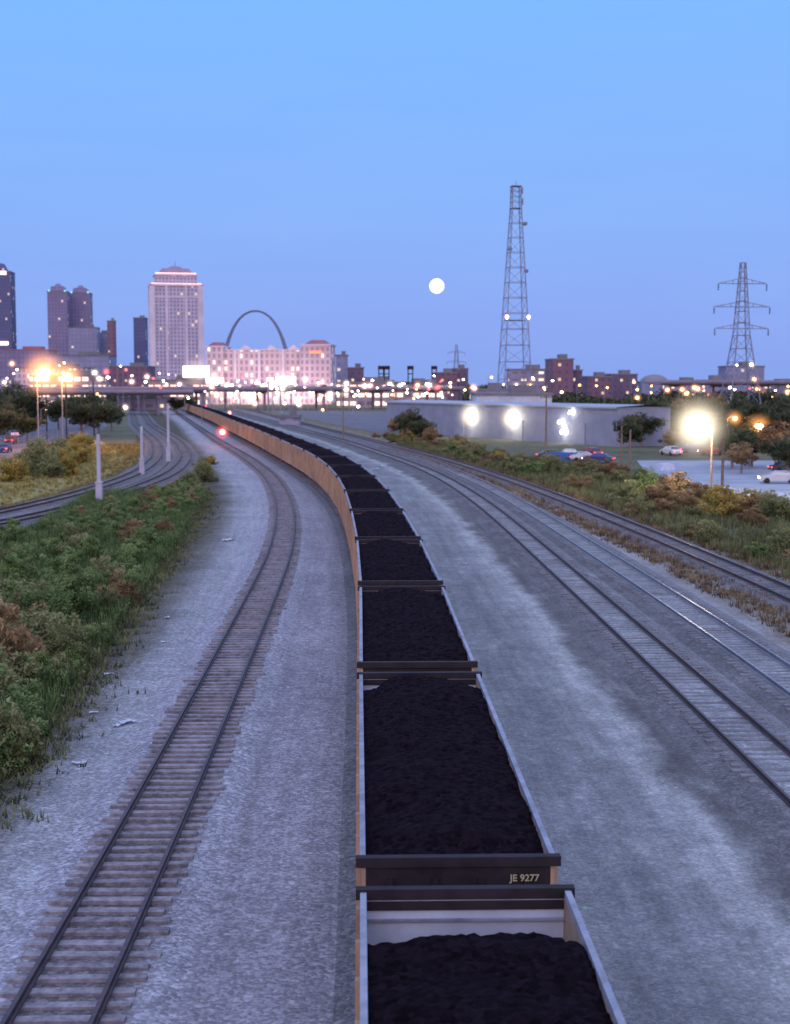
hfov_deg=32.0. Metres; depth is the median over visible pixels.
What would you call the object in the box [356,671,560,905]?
coal car
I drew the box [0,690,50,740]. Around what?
shrub
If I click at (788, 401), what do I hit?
tree
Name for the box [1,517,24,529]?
shrub
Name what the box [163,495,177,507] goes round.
shrub
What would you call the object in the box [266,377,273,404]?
billboard
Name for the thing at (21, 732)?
shrub
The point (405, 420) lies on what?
tree
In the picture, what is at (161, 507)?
shrub
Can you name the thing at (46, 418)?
utility pole
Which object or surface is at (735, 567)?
railway track
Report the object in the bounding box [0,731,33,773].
shrub
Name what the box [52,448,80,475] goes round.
shrub
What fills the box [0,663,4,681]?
shrub
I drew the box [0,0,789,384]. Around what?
sky
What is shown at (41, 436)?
fence
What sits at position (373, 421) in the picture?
yard
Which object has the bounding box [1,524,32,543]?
shrub
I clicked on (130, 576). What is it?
shrub
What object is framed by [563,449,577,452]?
car
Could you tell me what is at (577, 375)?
city building
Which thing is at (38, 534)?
weeds
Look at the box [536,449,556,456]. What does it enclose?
car
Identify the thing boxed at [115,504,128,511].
shrub
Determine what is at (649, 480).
shrub
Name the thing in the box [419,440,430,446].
shrub
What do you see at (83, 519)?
shrub
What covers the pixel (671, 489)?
shrub
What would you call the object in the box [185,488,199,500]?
shrub
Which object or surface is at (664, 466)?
covered pallet
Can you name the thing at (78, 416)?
tree
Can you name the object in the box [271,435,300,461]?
coal car
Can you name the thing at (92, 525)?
shrub
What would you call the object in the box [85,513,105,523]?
shrub
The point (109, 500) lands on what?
shrub
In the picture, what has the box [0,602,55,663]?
shrub
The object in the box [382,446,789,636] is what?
weeds
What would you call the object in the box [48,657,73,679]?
shrub
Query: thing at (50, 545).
shrub
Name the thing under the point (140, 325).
office tower
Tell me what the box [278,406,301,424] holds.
shed
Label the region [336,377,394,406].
shopfront building
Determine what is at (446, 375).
city building
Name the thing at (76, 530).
shrub
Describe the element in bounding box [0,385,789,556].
ground
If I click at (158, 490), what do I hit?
shrub
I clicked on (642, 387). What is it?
domed building
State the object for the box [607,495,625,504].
shrub
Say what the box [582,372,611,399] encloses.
city building
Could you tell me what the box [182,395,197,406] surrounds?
tree
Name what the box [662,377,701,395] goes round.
city building
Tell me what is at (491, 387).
city building
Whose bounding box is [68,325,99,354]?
office building
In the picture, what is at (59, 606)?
shrub
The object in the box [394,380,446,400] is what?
shopfront building
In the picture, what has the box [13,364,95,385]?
office building
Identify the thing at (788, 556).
shrub
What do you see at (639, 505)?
shrub
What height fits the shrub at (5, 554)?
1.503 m
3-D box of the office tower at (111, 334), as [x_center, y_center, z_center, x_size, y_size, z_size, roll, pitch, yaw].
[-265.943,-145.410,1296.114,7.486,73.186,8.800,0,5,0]
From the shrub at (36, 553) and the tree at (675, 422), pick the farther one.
the tree at (675, 422)
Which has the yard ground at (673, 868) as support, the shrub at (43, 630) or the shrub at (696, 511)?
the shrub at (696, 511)
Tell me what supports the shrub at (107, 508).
on the gravel ground at (265, 953)
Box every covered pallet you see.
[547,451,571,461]
[655,463,674,469]
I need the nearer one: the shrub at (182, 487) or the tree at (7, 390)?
the shrub at (182, 487)
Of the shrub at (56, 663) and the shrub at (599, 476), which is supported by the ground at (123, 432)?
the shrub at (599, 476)
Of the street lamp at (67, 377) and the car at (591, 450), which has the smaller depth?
the car at (591, 450)
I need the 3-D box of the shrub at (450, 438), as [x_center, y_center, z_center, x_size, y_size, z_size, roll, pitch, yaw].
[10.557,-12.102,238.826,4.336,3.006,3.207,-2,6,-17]
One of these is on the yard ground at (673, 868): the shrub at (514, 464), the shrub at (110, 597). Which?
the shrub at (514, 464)
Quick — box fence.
[1,426,84,447]
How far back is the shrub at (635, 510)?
118.78 m
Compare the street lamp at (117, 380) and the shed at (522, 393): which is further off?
the street lamp at (117, 380)
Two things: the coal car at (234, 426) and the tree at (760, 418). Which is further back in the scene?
the coal car at (234, 426)
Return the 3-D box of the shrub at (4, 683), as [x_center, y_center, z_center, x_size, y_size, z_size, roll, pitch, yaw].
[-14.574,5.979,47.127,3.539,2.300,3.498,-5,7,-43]
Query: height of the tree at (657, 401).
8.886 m
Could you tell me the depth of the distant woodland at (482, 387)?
979.14 m
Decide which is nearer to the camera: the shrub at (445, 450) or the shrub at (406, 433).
the shrub at (445, 450)
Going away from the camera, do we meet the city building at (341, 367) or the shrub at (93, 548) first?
the shrub at (93, 548)
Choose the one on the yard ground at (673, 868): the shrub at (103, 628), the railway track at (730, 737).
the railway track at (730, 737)
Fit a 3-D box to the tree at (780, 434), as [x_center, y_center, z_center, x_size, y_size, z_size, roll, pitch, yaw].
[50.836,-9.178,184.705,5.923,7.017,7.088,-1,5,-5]
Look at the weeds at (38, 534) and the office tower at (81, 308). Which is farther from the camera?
the office tower at (81, 308)
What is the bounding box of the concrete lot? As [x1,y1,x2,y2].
[637,460,789,502]
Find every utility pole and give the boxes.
[45,394,47,440]
[65,382,66,437]
[93,381,94,436]
[339,394,347,438]
[540,394,552,455]
[620,426,622,464]
[629,429,630,472]
[681,394,691,444]
[720,438,723,494]
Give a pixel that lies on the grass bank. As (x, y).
(59, 480)
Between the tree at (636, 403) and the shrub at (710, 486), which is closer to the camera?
the shrub at (710, 486)
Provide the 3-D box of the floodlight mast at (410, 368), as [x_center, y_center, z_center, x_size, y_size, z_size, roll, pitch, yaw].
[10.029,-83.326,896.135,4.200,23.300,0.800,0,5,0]
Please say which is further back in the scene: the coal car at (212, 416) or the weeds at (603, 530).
the coal car at (212, 416)
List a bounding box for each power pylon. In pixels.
[448,344,464,367]
[713,262,770,403]
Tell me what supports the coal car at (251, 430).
on the railway track at (344, 1000)
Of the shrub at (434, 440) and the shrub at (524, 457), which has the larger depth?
the shrub at (434, 440)
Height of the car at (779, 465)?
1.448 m
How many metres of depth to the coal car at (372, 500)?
90.17 m
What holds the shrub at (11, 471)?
on the grass bank
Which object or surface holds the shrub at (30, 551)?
on the gravel ground at (265, 953)
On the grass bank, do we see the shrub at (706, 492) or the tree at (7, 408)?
the tree at (7, 408)
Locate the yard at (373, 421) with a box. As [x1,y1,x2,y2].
[269,411,399,433]
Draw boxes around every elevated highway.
[0,386,464,410]
[0,389,193,414]
[645,380,789,398]
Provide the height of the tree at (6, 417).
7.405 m
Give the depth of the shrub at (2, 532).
100.30 m
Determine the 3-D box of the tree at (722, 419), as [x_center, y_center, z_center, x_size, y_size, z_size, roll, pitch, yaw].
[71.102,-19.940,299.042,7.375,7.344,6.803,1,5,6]
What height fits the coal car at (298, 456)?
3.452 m
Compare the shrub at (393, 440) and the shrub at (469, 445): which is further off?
the shrub at (393, 440)
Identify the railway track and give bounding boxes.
[0,409,310,1023]
[0,410,167,518]
[0,410,199,529]
[179,409,356,1023]
[220,409,789,869]
[231,409,789,727]
[244,409,789,615]
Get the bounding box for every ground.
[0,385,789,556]
[0,410,346,1023]
[219,410,789,1023]
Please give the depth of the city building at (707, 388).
717.26 m
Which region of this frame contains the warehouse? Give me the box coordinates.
[385,400,670,446]
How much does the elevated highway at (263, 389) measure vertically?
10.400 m
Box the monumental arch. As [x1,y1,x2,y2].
[226,310,286,348]
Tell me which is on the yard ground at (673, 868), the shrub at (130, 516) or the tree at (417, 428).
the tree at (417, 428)
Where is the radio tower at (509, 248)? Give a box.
[497,185,531,391]
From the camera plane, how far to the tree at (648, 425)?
248.14 m
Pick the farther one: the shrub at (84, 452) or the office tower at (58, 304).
the office tower at (58, 304)
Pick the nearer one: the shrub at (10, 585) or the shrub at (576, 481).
the shrub at (10, 585)
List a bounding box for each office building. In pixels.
[0,346,57,386]
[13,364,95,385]
[44,352,116,385]
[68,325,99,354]
[100,330,107,354]
[108,363,155,385]
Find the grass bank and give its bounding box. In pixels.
[0,440,123,505]
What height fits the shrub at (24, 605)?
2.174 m
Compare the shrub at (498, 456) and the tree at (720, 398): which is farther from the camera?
the tree at (720, 398)
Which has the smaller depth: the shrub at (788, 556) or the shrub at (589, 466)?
the shrub at (788, 556)
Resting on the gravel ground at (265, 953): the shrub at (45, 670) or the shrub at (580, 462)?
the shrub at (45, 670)
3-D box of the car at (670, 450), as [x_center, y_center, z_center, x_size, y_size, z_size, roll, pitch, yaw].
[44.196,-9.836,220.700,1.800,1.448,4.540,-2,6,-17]
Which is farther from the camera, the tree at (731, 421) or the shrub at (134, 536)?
the tree at (731, 421)
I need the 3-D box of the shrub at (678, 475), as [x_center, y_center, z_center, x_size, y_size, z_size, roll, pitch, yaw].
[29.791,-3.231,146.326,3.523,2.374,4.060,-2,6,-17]
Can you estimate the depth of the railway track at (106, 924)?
34.77 m
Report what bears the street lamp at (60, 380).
on the road
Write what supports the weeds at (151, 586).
on the gravel ground at (265, 953)
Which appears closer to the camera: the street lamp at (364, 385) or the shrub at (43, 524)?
the shrub at (43, 524)
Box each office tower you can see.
[0,263,16,348]
[47,284,69,354]
[70,285,92,326]
[107,318,116,358]
[133,315,147,365]
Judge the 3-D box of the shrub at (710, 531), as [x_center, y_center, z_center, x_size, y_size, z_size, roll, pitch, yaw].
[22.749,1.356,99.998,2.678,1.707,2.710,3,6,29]
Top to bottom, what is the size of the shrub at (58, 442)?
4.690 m
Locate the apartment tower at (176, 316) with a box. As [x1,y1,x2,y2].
[148,265,203,379]
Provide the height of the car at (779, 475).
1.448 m
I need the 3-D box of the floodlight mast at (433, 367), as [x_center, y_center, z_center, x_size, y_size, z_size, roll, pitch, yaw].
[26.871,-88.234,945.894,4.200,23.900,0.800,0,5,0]
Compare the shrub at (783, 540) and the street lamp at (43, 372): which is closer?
the shrub at (783, 540)
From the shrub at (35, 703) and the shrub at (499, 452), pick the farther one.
the shrub at (499, 452)
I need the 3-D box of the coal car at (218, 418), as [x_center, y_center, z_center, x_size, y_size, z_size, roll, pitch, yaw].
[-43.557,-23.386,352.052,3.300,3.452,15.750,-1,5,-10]
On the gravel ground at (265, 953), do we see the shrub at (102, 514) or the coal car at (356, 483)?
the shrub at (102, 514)
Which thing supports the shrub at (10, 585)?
on the gravel ground at (265, 953)
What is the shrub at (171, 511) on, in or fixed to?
on the gravel ground at (265, 953)
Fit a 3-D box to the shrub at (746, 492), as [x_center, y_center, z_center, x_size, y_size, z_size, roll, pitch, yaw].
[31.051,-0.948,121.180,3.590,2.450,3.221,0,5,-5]
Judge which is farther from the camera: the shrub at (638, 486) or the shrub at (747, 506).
the shrub at (638, 486)
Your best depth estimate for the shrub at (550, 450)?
201.97 m
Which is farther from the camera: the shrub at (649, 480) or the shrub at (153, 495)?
the shrub at (649, 480)
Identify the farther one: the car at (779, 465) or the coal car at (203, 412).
the coal car at (203, 412)
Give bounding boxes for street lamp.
[37,367,49,437]
[60,362,64,421]
[61,374,71,437]
[117,365,121,395]
[272,383,276,410]
[361,384,365,412]
[748,424,762,466]
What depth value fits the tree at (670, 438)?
229.39 m
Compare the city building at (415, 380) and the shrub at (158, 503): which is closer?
the shrub at (158, 503)
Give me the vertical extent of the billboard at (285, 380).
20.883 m
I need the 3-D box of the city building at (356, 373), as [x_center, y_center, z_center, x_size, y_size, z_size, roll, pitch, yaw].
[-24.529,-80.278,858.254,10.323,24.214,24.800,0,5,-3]
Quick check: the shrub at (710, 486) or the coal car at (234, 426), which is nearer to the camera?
the shrub at (710, 486)
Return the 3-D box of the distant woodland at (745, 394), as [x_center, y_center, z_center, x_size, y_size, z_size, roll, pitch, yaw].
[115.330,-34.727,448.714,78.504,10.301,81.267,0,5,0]
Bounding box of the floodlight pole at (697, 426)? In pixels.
[687,418,712,485]
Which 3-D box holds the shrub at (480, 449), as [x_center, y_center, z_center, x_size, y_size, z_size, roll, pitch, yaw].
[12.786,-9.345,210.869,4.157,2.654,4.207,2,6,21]
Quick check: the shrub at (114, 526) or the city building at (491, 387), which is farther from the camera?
the city building at (491, 387)
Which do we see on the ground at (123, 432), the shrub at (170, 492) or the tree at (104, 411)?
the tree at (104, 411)
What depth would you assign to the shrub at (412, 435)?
271.49 m
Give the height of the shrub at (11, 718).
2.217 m
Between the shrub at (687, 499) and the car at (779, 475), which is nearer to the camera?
the shrub at (687, 499)
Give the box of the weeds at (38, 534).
[0,487,208,780]
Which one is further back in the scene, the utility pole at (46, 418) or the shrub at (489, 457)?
the utility pole at (46, 418)
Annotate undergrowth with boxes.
[0,485,210,784]
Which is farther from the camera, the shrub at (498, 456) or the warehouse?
the warehouse
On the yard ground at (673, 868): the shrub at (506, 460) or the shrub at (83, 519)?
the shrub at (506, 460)
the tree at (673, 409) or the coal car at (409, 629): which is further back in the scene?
the tree at (673, 409)
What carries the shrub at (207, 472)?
on the gravel ground at (265, 953)
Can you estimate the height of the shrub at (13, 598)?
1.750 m
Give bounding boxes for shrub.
[0,455,29,481]
[0,524,6,538]
[0,544,21,561]
[0,554,38,583]
[0,578,18,593]
[0,579,24,602]
[0,590,27,620]
[0,598,45,665]
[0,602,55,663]
[0,644,42,690]
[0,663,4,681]
[0,663,22,699]
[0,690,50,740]
[0,697,47,767]
[0,698,31,769]
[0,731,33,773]
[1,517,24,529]
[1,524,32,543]
[1,577,51,614]
[2,590,15,601]
[3,452,39,475]
[4,542,46,566]
[4,693,45,720]
[6,677,44,706]
[10,609,64,653]
[16,650,68,690]
[19,541,46,559]
[20,436,62,470]
[20,584,73,630]
[26,601,66,634]
[31,454,66,477]
[33,437,74,468]
[34,518,56,531]
[37,537,63,557]
[38,568,70,587]
[41,556,65,573]
[42,518,60,526]
[43,611,102,662]
[44,566,108,617]
[48,545,89,566]
[48,553,87,577]
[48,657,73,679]
[50,652,77,670]
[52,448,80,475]
[55,534,87,555]
[58,518,81,542]
[58,641,89,673]
[64,506,81,518]
[64,522,92,546]
[64,532,87,546]
[66,440,95,462]
[66,515,78,524]
[74,515,92,526]
[74,568,113,595]
[75,505,87,514]
[75,534,107,561]
[79,519,100,532]
[80,622,116,645]
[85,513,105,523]
[88,554,125,582]
[93,509,110,522]
[95,569,143,603]
[95,588,120,607]
[96,518,115,528]
[98,504,114,513]
[100,522,127,541]
[104,495,119,505]
[105,509,117,520]
[107,543,135,571]
[111,545,147,563]
[112,509,125,516]
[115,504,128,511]
[116,564,145,588]
[117,513,133,524]
[117,518,146,537]
[120,537,152,556]
[121,532,139,543]
[125,497,139,507]
[131,523,154,531]
[131,527,161,540]
[134,500,152,512]
[135,524,160,550]
[136,491,148,499]
[138,518,158,527]
[144,485,155,494]
[148,486,162,495]
[148,493,162,501]
[151,500,163,508]
[153,504,166,511]
[154,484,164,491]
[154,517,175,531]
[155,496,167,504]
[162,486,178,497]
[162,507,180,517]
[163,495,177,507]
[172,496,182,501]
[173,482,185,487]
[178,484,189,491]
[179,470,203,482]
[180,497,196,508]
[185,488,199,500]
[188,476,198,482]
[192,456,206,471]
[192,460,218,481]
[193,482,204,486]
[206,455,218,464]
[371,433,381,437]
[386,432,398,439]
[388,436,396,442]
[397,427,411,438]
[404,431,415,440]
[412,437,429,443]
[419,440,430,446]
[429,437,442,444]
[438,448,449,453]
[443,434,466,445]
[446,440,459,450]
[452,445,470,455]
[459,440,478,448]
[461,451,478,459]
[466,442,489,456]
[479,454,494,461]
[490,450,507,457]
[492,447,508,456]
[494,453,504,460]
[499,454,523,465]
[505,457,528,470]
[512,450,532,463]
[517,461,545,474]
[535,453,563,471]
[547,449,568,460]
[559,474,594,488]
[562,464,579,474]
[571,455,597,467]
[580,461,597,471]
[589,472,609,481]
[593,457,615,474]
[607,469,632,482]
[607,483,635,500]
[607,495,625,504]
[610,461,630,473]
[622,491,647,502]
[622,496,654,515]
[623,479,642,490]
[625,501,649,515]
[628,465,656,483]
[631,470,658,489]
[644,479,682,503]
[651,498,678,513]
[655,475,685,494]
[656,485,676,493]
[661,471,694,490]
[671,489,703,508]
[678,482,712,497]
[682,505,705,519]
[685,524,701,538]
[692,519,726,542]
[697,484,745,517]
[699,490,720,503]
[702,483,728,494]
[720,499,753,515]
[734,488,762,506]
[735,507,770,527]
[743,541,774,556]
[748,492,776,508]
[752,489,789,516]
[752,495,789,521]
[764,527,789,554]
[781,549,789,565]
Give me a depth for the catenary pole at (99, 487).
130.70 m
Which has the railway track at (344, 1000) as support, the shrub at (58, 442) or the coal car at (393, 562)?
the coal car at (393, 562)
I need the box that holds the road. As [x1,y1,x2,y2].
[0,417,110,459]
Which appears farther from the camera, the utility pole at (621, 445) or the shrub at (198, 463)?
the utility pole at (621, 445)
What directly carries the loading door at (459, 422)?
in the warehouse
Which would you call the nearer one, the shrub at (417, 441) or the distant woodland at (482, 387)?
the shrub at (417, 441)
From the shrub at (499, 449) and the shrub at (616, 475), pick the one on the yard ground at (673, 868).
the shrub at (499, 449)
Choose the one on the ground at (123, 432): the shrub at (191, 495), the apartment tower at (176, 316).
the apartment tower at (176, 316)
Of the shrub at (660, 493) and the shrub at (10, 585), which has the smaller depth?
the shrub at (10, 585)
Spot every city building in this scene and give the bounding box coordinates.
[335,351,347,401]
[347,363,363,381]
[379,376,393,381]
[395,378,424,383]
[431,368,457,400]
[452,365,468,400]
[469,383,507,400]
[506,365,544,391]
[544,354,573,402]
[573,365,582,396]
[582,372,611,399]
[605,370,637,399]
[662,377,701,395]
[702,375,729,393]
[718,362,764,391]
[752,379,789,394]
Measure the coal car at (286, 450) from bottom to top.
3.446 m
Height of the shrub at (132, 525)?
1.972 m
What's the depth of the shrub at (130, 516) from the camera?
108.48 m
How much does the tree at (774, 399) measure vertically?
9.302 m
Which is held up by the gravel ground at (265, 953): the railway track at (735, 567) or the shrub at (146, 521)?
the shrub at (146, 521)
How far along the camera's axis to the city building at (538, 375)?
796.35 m
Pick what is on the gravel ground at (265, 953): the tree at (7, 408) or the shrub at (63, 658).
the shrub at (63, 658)
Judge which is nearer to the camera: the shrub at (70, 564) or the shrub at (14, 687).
the shrub at (14, 687)
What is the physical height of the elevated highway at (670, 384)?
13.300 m
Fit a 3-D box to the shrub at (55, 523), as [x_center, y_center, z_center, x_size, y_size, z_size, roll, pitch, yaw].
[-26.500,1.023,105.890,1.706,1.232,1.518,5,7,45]
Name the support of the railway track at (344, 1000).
on the gravel ground at (265, 953)
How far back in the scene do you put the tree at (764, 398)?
417.39 m
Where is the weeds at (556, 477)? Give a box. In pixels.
[396,441,789,576]
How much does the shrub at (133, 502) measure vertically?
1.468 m
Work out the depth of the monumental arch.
3220.48 m
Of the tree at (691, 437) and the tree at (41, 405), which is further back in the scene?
the tree at (41, 405)
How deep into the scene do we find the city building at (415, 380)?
995.80 m
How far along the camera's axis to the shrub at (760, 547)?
89.96 m
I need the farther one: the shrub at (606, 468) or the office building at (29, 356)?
the office building at (29, 356)
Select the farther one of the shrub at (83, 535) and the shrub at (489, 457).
the shrub at (489, 457)
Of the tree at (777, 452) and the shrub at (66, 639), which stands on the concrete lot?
the tree at (777, 452)
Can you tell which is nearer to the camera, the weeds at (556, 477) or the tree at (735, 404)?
the weeds at (556, 477)
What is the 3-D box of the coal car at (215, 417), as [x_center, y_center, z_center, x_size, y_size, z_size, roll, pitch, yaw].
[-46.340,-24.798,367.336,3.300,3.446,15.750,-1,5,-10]
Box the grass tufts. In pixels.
[0,443,143,507]
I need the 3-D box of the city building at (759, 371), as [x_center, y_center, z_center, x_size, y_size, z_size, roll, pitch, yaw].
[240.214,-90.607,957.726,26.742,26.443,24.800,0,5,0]
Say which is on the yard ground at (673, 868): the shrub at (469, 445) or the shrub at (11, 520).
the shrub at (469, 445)
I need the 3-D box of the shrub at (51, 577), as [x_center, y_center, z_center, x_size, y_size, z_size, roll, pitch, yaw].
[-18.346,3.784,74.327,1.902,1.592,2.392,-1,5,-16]
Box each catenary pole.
[95,434,103,500]
[139,426,144,473]
[166,403,170,461]
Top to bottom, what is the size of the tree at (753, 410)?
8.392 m
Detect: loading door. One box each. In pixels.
[455,418,463,436]
[512,420,522,440]
[572,423,584,444]
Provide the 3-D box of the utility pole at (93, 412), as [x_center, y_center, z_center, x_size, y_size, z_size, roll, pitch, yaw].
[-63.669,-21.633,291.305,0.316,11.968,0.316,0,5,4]
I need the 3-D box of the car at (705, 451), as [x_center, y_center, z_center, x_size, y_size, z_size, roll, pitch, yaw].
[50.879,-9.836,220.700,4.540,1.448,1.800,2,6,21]
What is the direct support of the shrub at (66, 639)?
on the gravel ground at (265, 953)
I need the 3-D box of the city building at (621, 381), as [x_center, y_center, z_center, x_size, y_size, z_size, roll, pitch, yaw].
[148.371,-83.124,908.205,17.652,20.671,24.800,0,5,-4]
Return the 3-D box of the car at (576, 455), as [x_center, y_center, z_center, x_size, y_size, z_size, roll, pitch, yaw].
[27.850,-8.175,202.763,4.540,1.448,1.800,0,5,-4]
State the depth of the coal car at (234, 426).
291.02 m
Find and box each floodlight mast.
[378,366,383,376]
[384,366,389,381]
[407,366,413,383]
[431,366,436,379]
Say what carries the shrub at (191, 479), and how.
on the gravel ground at (265, 953)
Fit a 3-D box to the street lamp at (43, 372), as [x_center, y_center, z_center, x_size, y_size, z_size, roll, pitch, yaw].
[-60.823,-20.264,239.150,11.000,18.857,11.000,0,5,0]
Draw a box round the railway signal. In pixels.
[220,429,224,445]
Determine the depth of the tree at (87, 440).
204.13 m
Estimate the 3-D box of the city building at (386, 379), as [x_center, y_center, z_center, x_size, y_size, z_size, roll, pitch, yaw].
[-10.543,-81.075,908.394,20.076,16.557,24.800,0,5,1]
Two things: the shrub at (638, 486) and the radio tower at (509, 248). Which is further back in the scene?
the radio tower at (509, 248)
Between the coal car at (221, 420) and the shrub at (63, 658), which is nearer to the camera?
the shrub at (63, 658)
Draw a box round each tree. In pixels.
[0,380,34,397]
[0,385,40,417]
[0,390,18,412]
[0,407,16,434]
[1,402,27,435]
[12,412,47,441]
[26,391,52,431]
[42,395,73,429]
[61,394,97,435]
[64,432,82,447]
[66,390,110,427]
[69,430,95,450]
[75,398,120,433]
[102,399,124,431]
[166,396,185,413]
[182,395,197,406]
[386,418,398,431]
[393,412,410,431]
[399,407,428,432]
[406,418,436,439]
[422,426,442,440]
[613,415,644,443]
[620,410,668,446]
[625,397,644,404]
[649,394,681,405]
[656,401,681,416]
[658,429,681,445]
[667,398,694,431]
[670,409,684,431]
[678,406,703,429]
[680,422,706,443]
[683,395,723,418]
[696,411,721,439]
[703,390,728,410]
[704,422,757,468]
[706,421,737,444]
[709,403,737,427]
[724,392,749,415]
[724,441,759,473]
[725,408,749,428]
[733,419,764,466]
[735,415,770,433]
[739,398,784,422]
[751,408,783,433]
[751,418,789,463]
[753,388,789,404]
[757,435,789,471]
[763,394,789,410]
[766,408,789,437]
[779,391,789,402]
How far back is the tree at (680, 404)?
327.69 m
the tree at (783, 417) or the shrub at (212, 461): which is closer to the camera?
the shrub at (212, 461)
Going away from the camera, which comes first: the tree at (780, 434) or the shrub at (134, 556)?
the shrub at (134, 556)
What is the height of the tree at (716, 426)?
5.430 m
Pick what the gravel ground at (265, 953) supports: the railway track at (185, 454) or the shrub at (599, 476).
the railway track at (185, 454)
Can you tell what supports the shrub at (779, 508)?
on the ground at (123, 432)
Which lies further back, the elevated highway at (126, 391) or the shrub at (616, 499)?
the elevated highway at (126, 391)
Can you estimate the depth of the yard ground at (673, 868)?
37.31 m
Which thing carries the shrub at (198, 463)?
on the gravel ground at (265, 953)
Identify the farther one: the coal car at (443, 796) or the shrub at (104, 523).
the shrub at (104, 523)
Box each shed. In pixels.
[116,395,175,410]
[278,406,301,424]
[471,385,552,402]
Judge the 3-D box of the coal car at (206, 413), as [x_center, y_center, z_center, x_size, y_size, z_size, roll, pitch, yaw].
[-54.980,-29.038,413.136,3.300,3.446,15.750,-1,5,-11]
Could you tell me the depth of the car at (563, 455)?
201.88 m
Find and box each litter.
[71,761,86,763]
[119,718,135,722]
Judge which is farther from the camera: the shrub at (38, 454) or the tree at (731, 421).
the tree at (731, 421)
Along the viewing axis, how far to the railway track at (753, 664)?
69.63 m
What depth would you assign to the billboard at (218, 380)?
696.54 m
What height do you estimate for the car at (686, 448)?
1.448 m
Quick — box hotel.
[205,340,335,403]
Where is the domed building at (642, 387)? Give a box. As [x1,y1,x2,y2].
[637,374,666,395]
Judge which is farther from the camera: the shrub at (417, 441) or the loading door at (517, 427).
the loading door at (517, 427)
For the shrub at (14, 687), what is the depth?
46.73 m
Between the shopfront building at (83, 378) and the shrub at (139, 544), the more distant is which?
the shopfront building at (83, 378)
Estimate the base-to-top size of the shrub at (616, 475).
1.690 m
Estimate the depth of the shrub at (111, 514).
110.77 m
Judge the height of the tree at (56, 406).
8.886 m
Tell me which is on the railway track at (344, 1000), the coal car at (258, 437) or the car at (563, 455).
the coal car at (258, 437)
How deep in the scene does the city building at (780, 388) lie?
697.39 m
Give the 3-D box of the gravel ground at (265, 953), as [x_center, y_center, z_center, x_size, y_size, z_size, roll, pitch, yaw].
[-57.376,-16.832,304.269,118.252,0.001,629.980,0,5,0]
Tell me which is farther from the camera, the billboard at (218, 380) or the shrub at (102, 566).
the billboard at (218, 380)
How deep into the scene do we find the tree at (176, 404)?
517.86 m
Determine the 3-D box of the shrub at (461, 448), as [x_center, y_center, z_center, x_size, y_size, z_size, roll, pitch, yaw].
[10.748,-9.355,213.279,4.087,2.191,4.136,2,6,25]
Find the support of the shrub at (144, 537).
on the gravel ground at (265, 953)
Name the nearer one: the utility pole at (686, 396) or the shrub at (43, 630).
the shrub at (43, 630)
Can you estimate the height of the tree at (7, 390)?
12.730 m
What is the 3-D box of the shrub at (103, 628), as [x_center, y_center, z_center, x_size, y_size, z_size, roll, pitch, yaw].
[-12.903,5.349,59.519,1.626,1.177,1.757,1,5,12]
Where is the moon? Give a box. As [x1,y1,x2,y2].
[430,279,443,292]
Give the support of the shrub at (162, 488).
on the gravel ground at (265, 953)
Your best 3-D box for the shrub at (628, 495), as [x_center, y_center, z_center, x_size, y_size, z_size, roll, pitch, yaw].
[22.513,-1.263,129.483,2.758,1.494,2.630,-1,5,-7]
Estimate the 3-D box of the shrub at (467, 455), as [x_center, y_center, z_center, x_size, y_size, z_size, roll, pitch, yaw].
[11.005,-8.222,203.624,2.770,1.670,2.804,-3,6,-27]
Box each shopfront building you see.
[29,370,106,404]
[148,375,208,405]
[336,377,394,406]
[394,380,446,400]
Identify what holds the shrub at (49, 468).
on the grass bank
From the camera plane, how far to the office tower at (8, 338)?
1489.00 m
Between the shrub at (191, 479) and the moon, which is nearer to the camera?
the shrub at (191, 479)
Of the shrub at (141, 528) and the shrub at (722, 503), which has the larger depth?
the shrub at (722, 503)
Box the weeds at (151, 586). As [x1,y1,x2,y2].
[0,493,220,830]
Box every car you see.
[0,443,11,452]
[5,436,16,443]
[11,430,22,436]
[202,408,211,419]
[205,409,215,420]
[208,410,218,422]
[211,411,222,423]
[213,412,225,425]
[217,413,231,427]
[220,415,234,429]
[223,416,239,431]
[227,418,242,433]
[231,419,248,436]
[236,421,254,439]
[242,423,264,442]
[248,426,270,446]
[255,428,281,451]
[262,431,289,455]
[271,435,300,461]
[280,439,315,468]
[291,444,330,476]
[304,449,343,485]
[316,456,360,492]
[327,465,374,506]
[337,476,388,523]
[344,490,402,549]
[350,510,420,582]
[355,539,442,619]
[355,884,625,1023]
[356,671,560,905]
[357,585,477,680]
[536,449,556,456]
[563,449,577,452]
[570,451,594,461]
[582,453,614,462]
[583,447,603,453]
[659,446,682,455]
[680,444,704,452]
[698,446,727,454]
[758,470,789,483]
[768,461,789,470]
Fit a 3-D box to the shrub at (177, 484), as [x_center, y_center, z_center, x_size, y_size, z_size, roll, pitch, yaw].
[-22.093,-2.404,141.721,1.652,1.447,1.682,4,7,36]
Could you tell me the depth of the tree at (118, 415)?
328.91 m
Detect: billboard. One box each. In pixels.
[182,365,209,385]
[205,377,224,406]
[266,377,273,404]
[275,376,296,410]
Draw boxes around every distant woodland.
[106,395,142,401]
[335,381,639,399]
[461,388,772,403]
[616,391,783,414]
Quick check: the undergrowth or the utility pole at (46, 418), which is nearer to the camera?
the undergrowth
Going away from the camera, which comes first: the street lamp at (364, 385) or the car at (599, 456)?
the car at (599, 456)
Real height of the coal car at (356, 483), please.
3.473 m
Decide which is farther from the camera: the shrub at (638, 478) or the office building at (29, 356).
the office building at (29, 356)
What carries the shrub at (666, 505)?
on the yard ground at (673, 868)

